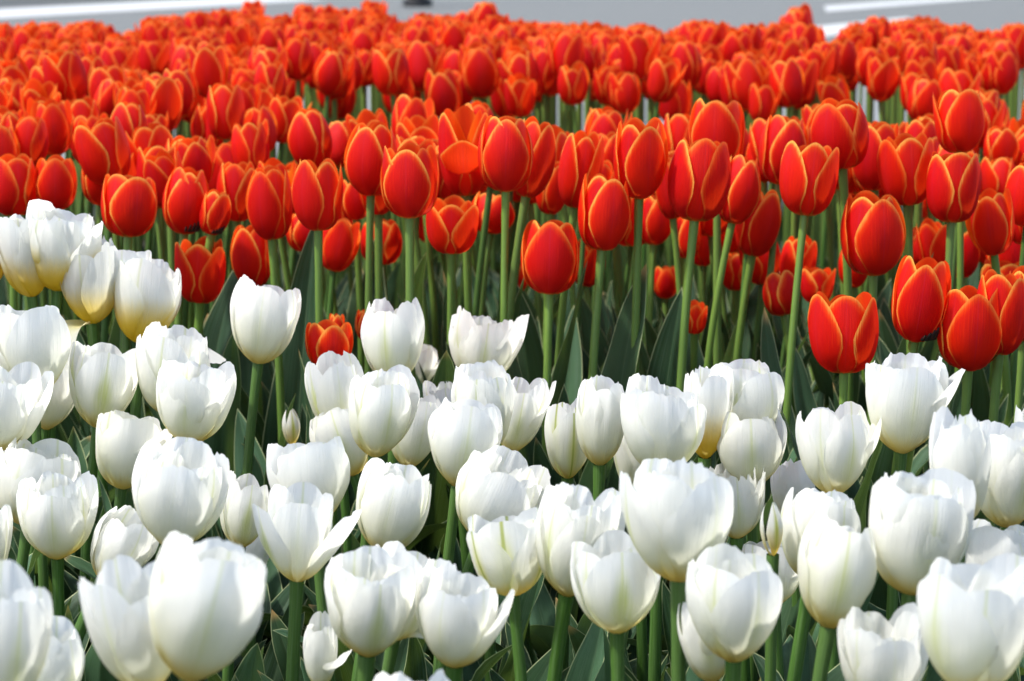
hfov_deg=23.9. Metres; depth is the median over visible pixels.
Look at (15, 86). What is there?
red tulip
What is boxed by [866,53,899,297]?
red tulip
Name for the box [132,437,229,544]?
white tulip
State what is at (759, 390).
white tulip
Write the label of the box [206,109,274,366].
red tulip
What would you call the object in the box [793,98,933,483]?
red tulip
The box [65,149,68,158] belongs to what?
red tulip
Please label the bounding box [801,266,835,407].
red tulip
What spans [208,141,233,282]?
red tulip
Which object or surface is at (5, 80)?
red tulip
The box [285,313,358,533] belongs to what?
red tulip
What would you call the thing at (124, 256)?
white tulip
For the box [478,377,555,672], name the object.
white tulip
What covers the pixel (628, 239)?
red tulip
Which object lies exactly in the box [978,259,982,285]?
red tulip
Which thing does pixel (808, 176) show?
red tulip
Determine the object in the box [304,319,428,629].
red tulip
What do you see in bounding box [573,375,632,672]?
white tulip
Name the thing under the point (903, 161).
red tulip
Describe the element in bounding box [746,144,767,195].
red tulip
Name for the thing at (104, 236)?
red tulip
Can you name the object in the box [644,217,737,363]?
red tulip
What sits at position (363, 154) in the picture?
red tulip
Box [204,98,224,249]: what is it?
red tulip
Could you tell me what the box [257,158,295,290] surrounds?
red tulip
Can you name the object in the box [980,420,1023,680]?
white tulip
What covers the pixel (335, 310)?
red tulip
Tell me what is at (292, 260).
red tulip
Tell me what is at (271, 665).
white tulip
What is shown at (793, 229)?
red tulip
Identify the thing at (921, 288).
red tulip
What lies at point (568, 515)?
white tulip
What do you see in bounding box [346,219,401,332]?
red tulip
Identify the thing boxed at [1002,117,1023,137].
red tulip
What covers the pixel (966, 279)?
red tulip
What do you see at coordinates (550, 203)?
red tulip
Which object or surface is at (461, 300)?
red tulip
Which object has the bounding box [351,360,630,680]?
white tulip
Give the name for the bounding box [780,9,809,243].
red tulip
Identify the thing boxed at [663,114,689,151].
red tulip
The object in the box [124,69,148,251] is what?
red tulip
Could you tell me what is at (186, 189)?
red tulip
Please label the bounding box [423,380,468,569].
white tulip
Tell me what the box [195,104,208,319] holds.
red tulip
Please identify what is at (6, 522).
white tulip
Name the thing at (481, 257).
red tulip
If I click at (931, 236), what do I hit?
red tulip
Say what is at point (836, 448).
white tulip
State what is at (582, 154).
red tulip
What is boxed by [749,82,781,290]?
red tulip
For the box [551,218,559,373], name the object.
red tulip
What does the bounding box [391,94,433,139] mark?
red tulip
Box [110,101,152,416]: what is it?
red tulip
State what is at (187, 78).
red tulip
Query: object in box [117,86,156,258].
red tulip
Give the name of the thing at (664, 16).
road
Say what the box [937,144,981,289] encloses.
red tulip
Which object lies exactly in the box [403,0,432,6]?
bollard
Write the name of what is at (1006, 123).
red tulip
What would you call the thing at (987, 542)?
white tulip
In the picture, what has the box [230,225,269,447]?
red tulip
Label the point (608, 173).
red tulip
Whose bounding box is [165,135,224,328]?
red tulip
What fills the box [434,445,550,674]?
white tulip
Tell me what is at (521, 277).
red tulip
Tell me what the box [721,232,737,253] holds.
red tulip
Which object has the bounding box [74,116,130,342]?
red tulip
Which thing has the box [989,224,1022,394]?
red tulip
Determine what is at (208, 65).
red tulip
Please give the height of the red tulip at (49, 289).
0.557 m
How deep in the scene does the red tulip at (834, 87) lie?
3.38 m
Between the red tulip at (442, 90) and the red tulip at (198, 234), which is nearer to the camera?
the red tulip at (198, 234)
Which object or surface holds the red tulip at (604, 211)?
on the soil
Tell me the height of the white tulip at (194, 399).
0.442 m
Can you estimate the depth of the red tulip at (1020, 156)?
2.86 m
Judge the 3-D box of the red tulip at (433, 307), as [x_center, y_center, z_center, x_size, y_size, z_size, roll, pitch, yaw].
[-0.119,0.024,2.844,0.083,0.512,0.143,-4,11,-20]
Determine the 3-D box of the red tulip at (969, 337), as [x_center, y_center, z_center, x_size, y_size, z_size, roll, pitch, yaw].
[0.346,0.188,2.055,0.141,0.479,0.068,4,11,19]
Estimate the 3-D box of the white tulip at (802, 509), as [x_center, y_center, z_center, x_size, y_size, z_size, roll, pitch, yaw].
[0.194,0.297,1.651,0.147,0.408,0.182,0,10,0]
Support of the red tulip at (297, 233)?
on the soil
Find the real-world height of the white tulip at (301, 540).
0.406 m
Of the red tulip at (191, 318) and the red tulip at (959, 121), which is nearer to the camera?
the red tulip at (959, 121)
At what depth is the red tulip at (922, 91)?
3.37 m
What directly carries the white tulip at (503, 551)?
on the soil
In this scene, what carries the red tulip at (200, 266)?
on the soil
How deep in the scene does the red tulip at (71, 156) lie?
3.11 m
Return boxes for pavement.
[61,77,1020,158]
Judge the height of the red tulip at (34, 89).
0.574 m
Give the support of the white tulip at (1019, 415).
on the soil
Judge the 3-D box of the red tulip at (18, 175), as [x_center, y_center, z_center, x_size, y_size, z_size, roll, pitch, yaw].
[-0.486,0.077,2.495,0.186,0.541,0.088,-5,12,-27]
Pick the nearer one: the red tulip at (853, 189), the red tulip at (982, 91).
the red tulip at (853, 189)
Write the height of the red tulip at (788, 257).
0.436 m
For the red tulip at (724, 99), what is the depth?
3.48 m
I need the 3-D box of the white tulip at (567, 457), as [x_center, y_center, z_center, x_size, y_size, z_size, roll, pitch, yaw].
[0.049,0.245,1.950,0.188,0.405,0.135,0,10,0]
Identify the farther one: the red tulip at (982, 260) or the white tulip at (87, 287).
the red tulip at (982, 260)
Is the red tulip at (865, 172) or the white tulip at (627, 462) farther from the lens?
the red tulip at (865, 172)
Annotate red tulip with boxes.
[0,56,71,309]
[0,77,21,84]
[0,85,11,298]
[0,106,24,305]
[0,111,28,310]
[0,125,19,304]
[0,154,84,438]
[3,78,27,112]
[5,115,48,310]
[20,78,60,306]
[20,96,62,315]
[22,87,50,305]
[27,154,90,443]
[30,66,73,317]
[30,98,79,331]
[36,46,66,67]
[42,46,91,215]
[59,96,99,213]
[62,169,103,437]
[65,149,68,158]
[66,98,82,210]
[70,113,107,333]
[72,54,104,311]
[72,146,174,437]
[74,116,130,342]
[76,174,156,430]
[89,63,127,100]
[91,126,105,341]
[94,79,114,230]
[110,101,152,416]
[113,78,141,251]
[113,153,135,249]
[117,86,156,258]
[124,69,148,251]
[125,71,140,82]
[125,123,172,245]
[131,189,230,348]
[141,77,182,262]
[143,150,182,415]
[144,73,178,242]
[145,111,169,255]
[148,121,165,261]
[149,76,160,258]
[151,161,254,415]
[153,167,238,416]
[154,83,184,258]
[163,68,197,241]
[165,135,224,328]
[173,135,215,328]
[175,236,240,535]
[182,71,203,122]
[189,44,228,97]
[191,106,202,316]
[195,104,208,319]
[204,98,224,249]
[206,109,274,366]
[207,83,244,278]
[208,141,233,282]
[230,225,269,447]
[231,66,257,86]
[231,118,269,226]
[233,81,261,111]
[242,166,314,458]
[245,104,281,287]
[253,48,287,158]
[254,61,287,97]
[255,83,274,107]
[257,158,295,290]
[261,121,417,463]
[268,94,311,284]
[283,213,309,291]
[285,162,298,280]
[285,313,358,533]
[287,108,331,167]
[292,158,446,553]
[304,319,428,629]
[313,48,347,123]
[323,179,426,372]
[323,218,359,319]
[323,266,325,307]
[324,209,352,312]
[327,270,337,314]
[329,121,353,297]
[345,108,387,300]
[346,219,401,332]
[355,309,372,370]
[358,192,388,298]
[372,45,408,112]
[380,143,454,558]
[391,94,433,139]
[396,114,438,300]
[396,134,435,381]
[401,217,404,241]
[410,134,437,271]
[419,216,445,278]
[423,214,439,359]
[424,68,461,256]
[426,195,478,344]
[432,191,559,377]
[436,146,457,313]
[438,105,523,374]
[446,115,533,500]
[446,116,586,405]
[459,100,493,299]
[459,186,486,309]
[470,185,484,279]
[472,1,497,26]
[472,182,492,316]
[472,243,476,275]
[485,72,535,318]
[486,49,541,317]
[488,161,603,370]
[497,191,512,323]
[500,191,519,283]
[509,220,579,485]
[513,191,542,344]
[515,130,604,404]
[518,264,526,290]
[533,173,646,490]
[543,61,588,299]
[551,125,577,321]
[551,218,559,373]
[575,238,596,310]
[577,160,614,335]
[581,195,670,379]
[584,106,627,311]
[587,108,631,299]
[597,117,682,582]
[598,131,620,318]
[602,55,687,321]
[606,72,640,293]
[619,197,644,310]
[624,138,783,665]
[628,261,632,291]
[639,300,707,375]
[642,151,674,344]
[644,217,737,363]
[654,266,675,316]
[655,156,682,293]
[659,80,691,120]
[660,189,780,360]
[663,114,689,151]
[668,151,682,288]
[686,98,808,381]
[686,155,760,462]
[694,235,729,367]
[700,219,727,361]
[704,115,808,368]
[706,129,748,313]
[715,141,838,541]
[721,74,748,113]
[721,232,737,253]
[721,248,727,329]
[723,58,762,309]
[723,252,762,358]
[733,229,747,308]
[738,242,780,360]
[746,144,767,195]
[747,126,838,384]
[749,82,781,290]
[749,118,773,347]
[763,270,859,418]
[764,190,928,533]
[769,59,803,241]
[779,235,816,370]
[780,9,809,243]
[780,255,950,610]
[782,116,798,121]
[790,127,809,238]
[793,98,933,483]
[797,216,811,327]
[800,121,938,419]
[801,103,835,380]
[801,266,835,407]
[808,291,882,645]
[816,73,849,268]
[835,168,854,294]
[835,190,864,383]
[838,250,867,297]
[848,182,864,289]
[852,131,900,374]
[861,285,1002,605]
[863,132,950,377]
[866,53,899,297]
[868,121,908,338]
[877,227,988,385]
[879,89,1023,421]
[886,270,891,313]
[896,71,928,266]
[901,205,914,259]
[904,117,936,227]
[906,78,941,119]
[913,151,980,475]
[916,218,946,353]
[917,113,934,124]
[922,199,927,218]
[926,137,939,359]
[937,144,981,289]
[939,68,980,93]
[956,231,979,285]
[964,143,978,285]
[965,188,1014,425]
[976,90,1000,159]
[976,106,1009,157]
[977,269,1023,675]
[978,99,1004,163]
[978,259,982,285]
[980,87,992,94]
[980,157,1014,193]
[980,252,984,265]
[981,252,991,388]
[981,259,1023,406]
[983,126,1018,162]
[983,363,989,384]
[985,241,1020,263]
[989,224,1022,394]
[994,265,1023,528]
[1000,99,1009,125]
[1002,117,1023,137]
[1005,162,1023,416]
[1014,133,1023,166]
[1021,102,1023,117]
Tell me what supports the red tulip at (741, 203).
on the soil
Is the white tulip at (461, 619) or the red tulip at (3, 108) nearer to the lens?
the white tulip at (461, 619)
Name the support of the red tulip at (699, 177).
on the soil
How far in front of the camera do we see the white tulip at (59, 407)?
2.03 m
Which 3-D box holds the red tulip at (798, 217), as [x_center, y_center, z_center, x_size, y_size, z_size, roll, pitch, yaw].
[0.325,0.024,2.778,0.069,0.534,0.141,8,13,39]
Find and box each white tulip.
[0,211,115,607]
[0,252,102,562]
[0,305,78,619]
[0,362,53,574]
[0,437,89,651]
[0,504,12,559]
[0,560,52,680]
[7,360,73,586]
[12,258,305,628]
[13,236,116,530]
[16,471,97,680]
[18,250,150,600]
[26,199,102,569]
[34,341,137,651]
[37,615,84,680]
[64,321,210,593]
[64,359,236,680]
[74,505,158,643]
[78,555,170,680]
[84,410,172,680]
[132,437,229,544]
[149,531,266,680]
[210,275,300,601]
[220,470,268,680]
[234,482,361,680]
[245,536,288,680]
[257,457,430,680]
[266,436,408,680]
[271,364,443,680]
[303,611,351,680]
[304,351,363,552]
[308,407,384,651]
[324,546,421,680]
[325,297,433,662]
[325,394,440,664]
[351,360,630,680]
[374,669,449,680]
[375,541,427,675]
[415,344,439,382]
[415,558,514,680]
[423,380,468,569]
[428,306,528,594]
[428,397,550,680]
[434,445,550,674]
[466,507,541,680]
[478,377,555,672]
[496,398,669,677]
[536,482,624,680]
[555,435,647,680]
[568,365,733,680]
[570,530,660,680]
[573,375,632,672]
[619,457,733,680]
[620,373,721,680]
[677,600,724,680]
[686,543,782,680]
[705,359,816,676]
[709,463,765,680]
[717,408,800,680]
[742,541,798,680]
[770,458,814,638]
[781,487,860,680]
[795,401,944,680]
[798,512,876,680]
[837,602,928,680]
[865,352,964,680]
[869,468,975,605]
[917,553,1023,680]
[929,406,991,563]
[965,519,1023,564]
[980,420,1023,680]
[1014,405,1023,422]
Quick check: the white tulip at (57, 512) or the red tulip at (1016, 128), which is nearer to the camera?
the white tulip at (57, 512)
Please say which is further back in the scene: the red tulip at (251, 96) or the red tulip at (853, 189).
the red tulip at (251, 96)
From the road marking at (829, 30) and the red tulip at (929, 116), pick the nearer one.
the red tulip at (929, 116)
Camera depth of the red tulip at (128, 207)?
2.30 m
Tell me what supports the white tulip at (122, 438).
on the soil
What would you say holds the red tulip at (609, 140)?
on the soil
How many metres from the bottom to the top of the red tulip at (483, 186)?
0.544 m
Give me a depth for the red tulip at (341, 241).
2.53 m
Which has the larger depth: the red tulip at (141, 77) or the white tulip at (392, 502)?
the red tulip at (141, 77)
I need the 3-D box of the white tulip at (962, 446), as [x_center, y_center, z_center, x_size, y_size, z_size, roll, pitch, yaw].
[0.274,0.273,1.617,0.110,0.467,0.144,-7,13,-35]
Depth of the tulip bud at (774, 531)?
1.60 m
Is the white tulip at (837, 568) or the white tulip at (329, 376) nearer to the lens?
the white tulip at (837, 568)
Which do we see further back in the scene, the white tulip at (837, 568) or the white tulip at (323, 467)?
the white tulip at (323, 467)
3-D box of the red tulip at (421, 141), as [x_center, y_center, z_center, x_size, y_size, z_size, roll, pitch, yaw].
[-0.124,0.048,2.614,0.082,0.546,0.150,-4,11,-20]
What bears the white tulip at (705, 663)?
on the soil
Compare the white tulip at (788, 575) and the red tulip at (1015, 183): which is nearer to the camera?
the white tulip at (788, 575)
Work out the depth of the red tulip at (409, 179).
2.19 m
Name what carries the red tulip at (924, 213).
on the soil
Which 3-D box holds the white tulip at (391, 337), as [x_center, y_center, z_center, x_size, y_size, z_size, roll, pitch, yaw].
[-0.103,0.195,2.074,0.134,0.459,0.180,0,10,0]
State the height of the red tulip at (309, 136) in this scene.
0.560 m
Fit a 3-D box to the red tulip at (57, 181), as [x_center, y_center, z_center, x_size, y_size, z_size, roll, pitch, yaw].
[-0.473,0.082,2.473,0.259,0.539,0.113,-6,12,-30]
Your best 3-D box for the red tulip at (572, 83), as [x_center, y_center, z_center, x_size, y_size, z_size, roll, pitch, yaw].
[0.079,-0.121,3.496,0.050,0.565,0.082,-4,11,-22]
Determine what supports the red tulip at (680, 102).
on the soil
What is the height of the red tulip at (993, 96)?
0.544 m
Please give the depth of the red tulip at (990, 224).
2.29 m
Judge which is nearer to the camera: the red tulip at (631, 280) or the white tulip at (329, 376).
the white tulip at (329, 376)
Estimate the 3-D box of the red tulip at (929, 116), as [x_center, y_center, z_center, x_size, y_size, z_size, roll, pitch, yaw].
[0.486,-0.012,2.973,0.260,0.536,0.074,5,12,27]
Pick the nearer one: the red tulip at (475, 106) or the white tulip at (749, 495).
the white tulip at (749, 495)
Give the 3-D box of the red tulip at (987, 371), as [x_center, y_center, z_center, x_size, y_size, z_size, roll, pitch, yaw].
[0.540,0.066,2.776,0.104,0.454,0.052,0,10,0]
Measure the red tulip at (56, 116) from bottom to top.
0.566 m
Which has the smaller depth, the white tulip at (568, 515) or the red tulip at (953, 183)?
the white tulip at (568, 515)
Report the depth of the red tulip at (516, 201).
2.71 m
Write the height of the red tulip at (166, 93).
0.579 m
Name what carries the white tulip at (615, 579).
on the soil
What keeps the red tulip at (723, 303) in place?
on the soil
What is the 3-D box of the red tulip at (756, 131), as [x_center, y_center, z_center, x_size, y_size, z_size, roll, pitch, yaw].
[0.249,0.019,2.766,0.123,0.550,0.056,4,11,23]
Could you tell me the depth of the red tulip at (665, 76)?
3.36 m
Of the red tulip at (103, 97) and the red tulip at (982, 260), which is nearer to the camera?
the red tulip at (982, 260)
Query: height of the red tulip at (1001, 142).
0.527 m
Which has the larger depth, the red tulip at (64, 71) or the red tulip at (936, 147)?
the red tulip at (64, 71)
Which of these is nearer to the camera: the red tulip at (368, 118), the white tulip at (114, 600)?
the white tulip at (114, 600)
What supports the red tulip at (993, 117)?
on the soil
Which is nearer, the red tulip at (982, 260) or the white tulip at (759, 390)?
the white tulip at (759, 390)
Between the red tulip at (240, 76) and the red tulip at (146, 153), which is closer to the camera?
the red tulip at (146, 153)
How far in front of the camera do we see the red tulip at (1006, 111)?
3.34 m
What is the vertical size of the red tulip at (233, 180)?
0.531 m
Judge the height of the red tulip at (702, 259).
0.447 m
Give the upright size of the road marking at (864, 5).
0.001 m
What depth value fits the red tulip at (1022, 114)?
3.47 m
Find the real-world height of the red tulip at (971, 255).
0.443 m
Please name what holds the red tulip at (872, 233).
on the soil
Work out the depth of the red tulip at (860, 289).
2.75 m
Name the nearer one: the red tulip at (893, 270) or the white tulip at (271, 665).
the white tulip at (271, 665)
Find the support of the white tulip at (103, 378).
on the soil
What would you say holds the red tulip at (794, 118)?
on the soil
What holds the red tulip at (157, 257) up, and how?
on the soil
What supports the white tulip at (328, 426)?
on the soil
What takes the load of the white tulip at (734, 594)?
on the soil
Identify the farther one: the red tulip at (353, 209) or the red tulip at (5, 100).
the red tulip at (5, 100)
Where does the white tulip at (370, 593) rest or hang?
on the soil
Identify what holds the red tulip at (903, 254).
on the soil
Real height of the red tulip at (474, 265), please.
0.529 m
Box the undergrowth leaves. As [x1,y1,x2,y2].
[0,192,1023,680]
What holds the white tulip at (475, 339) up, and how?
on the soil
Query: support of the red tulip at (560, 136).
on the soil
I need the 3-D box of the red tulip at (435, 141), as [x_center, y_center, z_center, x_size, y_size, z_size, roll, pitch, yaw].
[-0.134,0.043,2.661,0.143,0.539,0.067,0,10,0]
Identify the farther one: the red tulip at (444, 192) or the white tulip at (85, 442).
the red tulip at (444, 192)
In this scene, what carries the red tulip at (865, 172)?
on the soil
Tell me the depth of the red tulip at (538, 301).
2.65 m
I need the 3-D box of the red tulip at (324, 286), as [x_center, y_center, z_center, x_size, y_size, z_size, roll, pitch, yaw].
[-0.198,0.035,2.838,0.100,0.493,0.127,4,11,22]
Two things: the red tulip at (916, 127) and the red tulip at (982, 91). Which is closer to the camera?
the red tulip at (916, 127)
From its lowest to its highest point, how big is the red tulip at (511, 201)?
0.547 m
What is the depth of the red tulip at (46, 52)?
3.43 m
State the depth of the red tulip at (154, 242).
3.35 m
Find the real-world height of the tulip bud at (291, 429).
0.334 m
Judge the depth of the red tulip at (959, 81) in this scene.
3.38 m
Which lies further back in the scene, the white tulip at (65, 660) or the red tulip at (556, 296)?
the red tulip at (556, 296)
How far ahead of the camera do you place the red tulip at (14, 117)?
2.78 m
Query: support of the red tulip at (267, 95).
on the soil
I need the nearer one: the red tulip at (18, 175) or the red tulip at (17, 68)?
the red tulip at (18, 175)
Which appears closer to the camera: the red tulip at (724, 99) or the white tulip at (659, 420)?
the white tulip at (659, 420)
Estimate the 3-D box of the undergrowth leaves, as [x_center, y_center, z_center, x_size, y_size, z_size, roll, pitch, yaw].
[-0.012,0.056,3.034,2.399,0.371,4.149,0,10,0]
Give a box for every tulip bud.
[282,408,299,443]
[760,502,782,680]
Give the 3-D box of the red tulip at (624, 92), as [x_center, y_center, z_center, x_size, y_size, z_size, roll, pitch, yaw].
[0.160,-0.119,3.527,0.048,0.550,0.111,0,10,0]
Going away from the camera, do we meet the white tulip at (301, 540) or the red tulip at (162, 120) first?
the white tulip at (301, 540)
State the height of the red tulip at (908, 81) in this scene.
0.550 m
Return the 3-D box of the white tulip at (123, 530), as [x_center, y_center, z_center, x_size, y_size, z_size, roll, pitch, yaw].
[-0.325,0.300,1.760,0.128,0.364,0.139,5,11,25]
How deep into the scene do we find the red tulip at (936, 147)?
2.66 m
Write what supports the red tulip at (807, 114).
on the soil
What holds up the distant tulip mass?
on the soil
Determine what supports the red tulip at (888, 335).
on the soil
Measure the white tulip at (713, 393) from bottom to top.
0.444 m
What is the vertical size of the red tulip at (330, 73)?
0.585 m
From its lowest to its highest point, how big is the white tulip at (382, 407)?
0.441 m
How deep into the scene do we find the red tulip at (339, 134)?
2.85 m
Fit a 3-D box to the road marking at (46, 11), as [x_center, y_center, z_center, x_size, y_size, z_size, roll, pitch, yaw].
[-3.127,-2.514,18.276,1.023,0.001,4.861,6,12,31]
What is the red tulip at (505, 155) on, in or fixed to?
on the soil
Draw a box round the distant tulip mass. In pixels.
[0,0,1023,304]
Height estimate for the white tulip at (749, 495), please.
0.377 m
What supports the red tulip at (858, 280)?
on the soil
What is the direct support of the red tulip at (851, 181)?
on the soil
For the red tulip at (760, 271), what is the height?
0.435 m
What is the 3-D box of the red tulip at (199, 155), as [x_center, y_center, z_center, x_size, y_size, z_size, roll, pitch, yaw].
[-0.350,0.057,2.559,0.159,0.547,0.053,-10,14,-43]
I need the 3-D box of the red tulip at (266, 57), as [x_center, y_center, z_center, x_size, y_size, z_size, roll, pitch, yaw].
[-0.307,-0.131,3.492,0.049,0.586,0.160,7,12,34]
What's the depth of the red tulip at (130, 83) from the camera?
3.15 m
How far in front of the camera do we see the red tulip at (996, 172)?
2.80 m
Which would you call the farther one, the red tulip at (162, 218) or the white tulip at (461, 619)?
the red tulip at (162, 218)
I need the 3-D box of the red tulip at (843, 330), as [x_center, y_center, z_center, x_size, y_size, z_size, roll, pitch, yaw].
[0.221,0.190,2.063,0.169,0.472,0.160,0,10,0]
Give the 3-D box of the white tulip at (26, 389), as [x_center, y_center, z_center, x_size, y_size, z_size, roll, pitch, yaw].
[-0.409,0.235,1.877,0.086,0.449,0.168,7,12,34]
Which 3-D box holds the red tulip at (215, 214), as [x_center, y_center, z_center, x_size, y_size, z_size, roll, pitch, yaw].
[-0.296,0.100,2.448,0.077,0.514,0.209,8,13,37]
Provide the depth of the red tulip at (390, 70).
3.42 m
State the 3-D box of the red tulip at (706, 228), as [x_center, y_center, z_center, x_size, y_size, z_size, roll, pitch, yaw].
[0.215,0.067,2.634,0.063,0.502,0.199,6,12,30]
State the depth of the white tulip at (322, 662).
1.59 m
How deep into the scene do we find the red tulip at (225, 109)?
2.83 m
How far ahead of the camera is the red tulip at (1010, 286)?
2.00 m
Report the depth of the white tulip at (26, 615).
1.21 m
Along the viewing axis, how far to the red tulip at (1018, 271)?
2.10 m
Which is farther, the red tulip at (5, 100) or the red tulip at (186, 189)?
the red tulip at (5, 100)
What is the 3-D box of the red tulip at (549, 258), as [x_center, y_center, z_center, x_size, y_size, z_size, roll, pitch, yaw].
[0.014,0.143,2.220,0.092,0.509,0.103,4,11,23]
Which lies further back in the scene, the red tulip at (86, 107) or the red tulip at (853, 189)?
the red tulip at (86, 107)
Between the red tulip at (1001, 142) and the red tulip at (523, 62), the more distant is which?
the red tulip at (523, 62)
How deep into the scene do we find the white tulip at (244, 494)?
1.83 m
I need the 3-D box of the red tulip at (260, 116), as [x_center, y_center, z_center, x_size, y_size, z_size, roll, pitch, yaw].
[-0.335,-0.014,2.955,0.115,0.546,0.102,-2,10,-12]
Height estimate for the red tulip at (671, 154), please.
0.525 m
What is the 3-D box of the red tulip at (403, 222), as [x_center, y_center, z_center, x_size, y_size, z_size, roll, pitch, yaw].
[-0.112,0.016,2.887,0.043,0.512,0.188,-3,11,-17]
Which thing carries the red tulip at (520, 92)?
on the soil
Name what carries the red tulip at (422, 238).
on the soil
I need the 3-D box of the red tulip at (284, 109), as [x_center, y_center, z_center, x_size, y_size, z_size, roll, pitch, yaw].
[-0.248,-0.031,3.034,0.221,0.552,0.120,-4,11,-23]
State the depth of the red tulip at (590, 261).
2.66 m
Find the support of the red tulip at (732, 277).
on the soil
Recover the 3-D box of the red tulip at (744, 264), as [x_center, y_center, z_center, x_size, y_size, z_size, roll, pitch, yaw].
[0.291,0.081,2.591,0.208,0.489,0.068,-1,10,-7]
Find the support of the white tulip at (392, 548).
on the soil
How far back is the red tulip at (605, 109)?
2.89 m
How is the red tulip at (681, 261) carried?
on the soil
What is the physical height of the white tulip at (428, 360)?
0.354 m
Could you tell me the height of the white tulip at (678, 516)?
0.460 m
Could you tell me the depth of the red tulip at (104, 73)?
3.23 m
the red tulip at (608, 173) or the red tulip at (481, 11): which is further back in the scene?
the red tulip at (481, 11)
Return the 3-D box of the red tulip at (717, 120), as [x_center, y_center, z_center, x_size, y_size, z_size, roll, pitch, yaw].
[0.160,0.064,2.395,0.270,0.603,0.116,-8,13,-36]
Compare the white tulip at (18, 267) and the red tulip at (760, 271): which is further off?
the red tulip at (760, 271)
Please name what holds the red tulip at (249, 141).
on the soil
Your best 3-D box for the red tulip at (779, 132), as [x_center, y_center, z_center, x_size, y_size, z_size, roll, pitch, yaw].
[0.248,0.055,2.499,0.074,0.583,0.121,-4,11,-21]
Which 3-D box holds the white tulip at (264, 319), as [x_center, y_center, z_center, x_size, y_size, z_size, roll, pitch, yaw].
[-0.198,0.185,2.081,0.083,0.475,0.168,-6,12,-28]
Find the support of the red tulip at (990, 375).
on the soil
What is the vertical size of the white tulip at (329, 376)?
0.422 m
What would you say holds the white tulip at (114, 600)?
on the soil
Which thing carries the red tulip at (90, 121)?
on the soil
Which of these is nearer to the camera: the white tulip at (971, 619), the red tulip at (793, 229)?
the white tulip at (971, 619)
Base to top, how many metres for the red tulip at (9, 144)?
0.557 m
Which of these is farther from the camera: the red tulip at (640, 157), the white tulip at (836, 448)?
the red tulip at (640, 157)
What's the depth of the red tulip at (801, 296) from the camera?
2.75 m
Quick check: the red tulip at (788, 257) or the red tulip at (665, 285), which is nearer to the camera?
the red tulip at (788, 257)
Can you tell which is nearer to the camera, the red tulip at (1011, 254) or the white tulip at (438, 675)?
the white tulip at (438, 675)
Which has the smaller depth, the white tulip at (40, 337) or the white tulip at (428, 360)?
the white tulip at (40, 337)
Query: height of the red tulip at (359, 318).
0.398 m
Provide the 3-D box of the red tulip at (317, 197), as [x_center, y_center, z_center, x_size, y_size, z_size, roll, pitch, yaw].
[-0.107,0.121,2.200,0.252,0.560,0.057,9,14,42]
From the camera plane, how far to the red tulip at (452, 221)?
2.27 m
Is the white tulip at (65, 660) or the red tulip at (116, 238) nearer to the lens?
the white tulip at (65, 660)
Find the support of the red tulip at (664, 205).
on the soil
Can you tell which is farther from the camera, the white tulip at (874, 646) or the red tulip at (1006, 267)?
the red tulip at (1006, 267)
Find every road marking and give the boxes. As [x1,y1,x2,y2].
[0,0,307,17]
[817,17,908,35]
[824,0,956,10]
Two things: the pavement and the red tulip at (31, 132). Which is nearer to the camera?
the red tulip at (31, 132)
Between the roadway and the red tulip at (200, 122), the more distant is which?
the roadway
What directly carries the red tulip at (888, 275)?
on the soil
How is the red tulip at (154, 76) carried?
on the soil
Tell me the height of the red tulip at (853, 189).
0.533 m
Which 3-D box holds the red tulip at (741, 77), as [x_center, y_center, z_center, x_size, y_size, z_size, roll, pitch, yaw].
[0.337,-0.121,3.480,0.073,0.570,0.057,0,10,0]
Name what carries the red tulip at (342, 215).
on the soil
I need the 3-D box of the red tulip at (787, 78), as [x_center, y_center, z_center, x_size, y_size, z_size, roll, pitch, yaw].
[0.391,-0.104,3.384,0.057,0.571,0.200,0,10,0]
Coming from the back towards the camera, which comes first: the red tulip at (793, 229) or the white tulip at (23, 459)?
the red tulip at (793, 229)
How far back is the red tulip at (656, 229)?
2.57 m
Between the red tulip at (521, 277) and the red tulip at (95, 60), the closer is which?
the red tulip at (521, 277)
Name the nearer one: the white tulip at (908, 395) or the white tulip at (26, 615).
the white tulip at (26, 615)
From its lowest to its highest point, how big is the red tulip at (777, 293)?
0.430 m
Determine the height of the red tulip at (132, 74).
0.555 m
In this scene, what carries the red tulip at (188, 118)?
on the soil
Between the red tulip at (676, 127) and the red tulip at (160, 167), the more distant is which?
the red tulip at (676, 127)
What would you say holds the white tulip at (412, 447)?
on the soil
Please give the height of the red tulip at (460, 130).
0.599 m
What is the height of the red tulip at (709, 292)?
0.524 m
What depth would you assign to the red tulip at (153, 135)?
2.64 m
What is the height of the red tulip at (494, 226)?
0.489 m
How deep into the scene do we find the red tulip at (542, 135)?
2.28 m
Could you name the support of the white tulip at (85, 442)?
on the soil
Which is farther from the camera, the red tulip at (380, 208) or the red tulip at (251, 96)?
the red tulip at (251, 96)
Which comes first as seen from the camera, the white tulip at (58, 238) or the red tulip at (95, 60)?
the white tulip at (58, 238)
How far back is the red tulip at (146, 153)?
2.57 m
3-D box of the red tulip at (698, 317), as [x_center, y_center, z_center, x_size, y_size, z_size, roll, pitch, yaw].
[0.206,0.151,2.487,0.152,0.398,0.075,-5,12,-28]
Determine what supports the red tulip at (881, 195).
on the soil
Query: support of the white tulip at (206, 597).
on the soil
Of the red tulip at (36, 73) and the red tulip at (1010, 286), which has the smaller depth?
the red tulip at (1010, 286)
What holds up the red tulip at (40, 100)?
on the soil
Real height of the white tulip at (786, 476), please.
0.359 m
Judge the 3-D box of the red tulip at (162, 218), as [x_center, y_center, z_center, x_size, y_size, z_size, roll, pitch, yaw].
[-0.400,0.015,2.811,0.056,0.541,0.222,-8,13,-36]
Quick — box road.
[0,0,1023,73]
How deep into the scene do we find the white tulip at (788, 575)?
1.80 m
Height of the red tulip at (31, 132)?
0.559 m

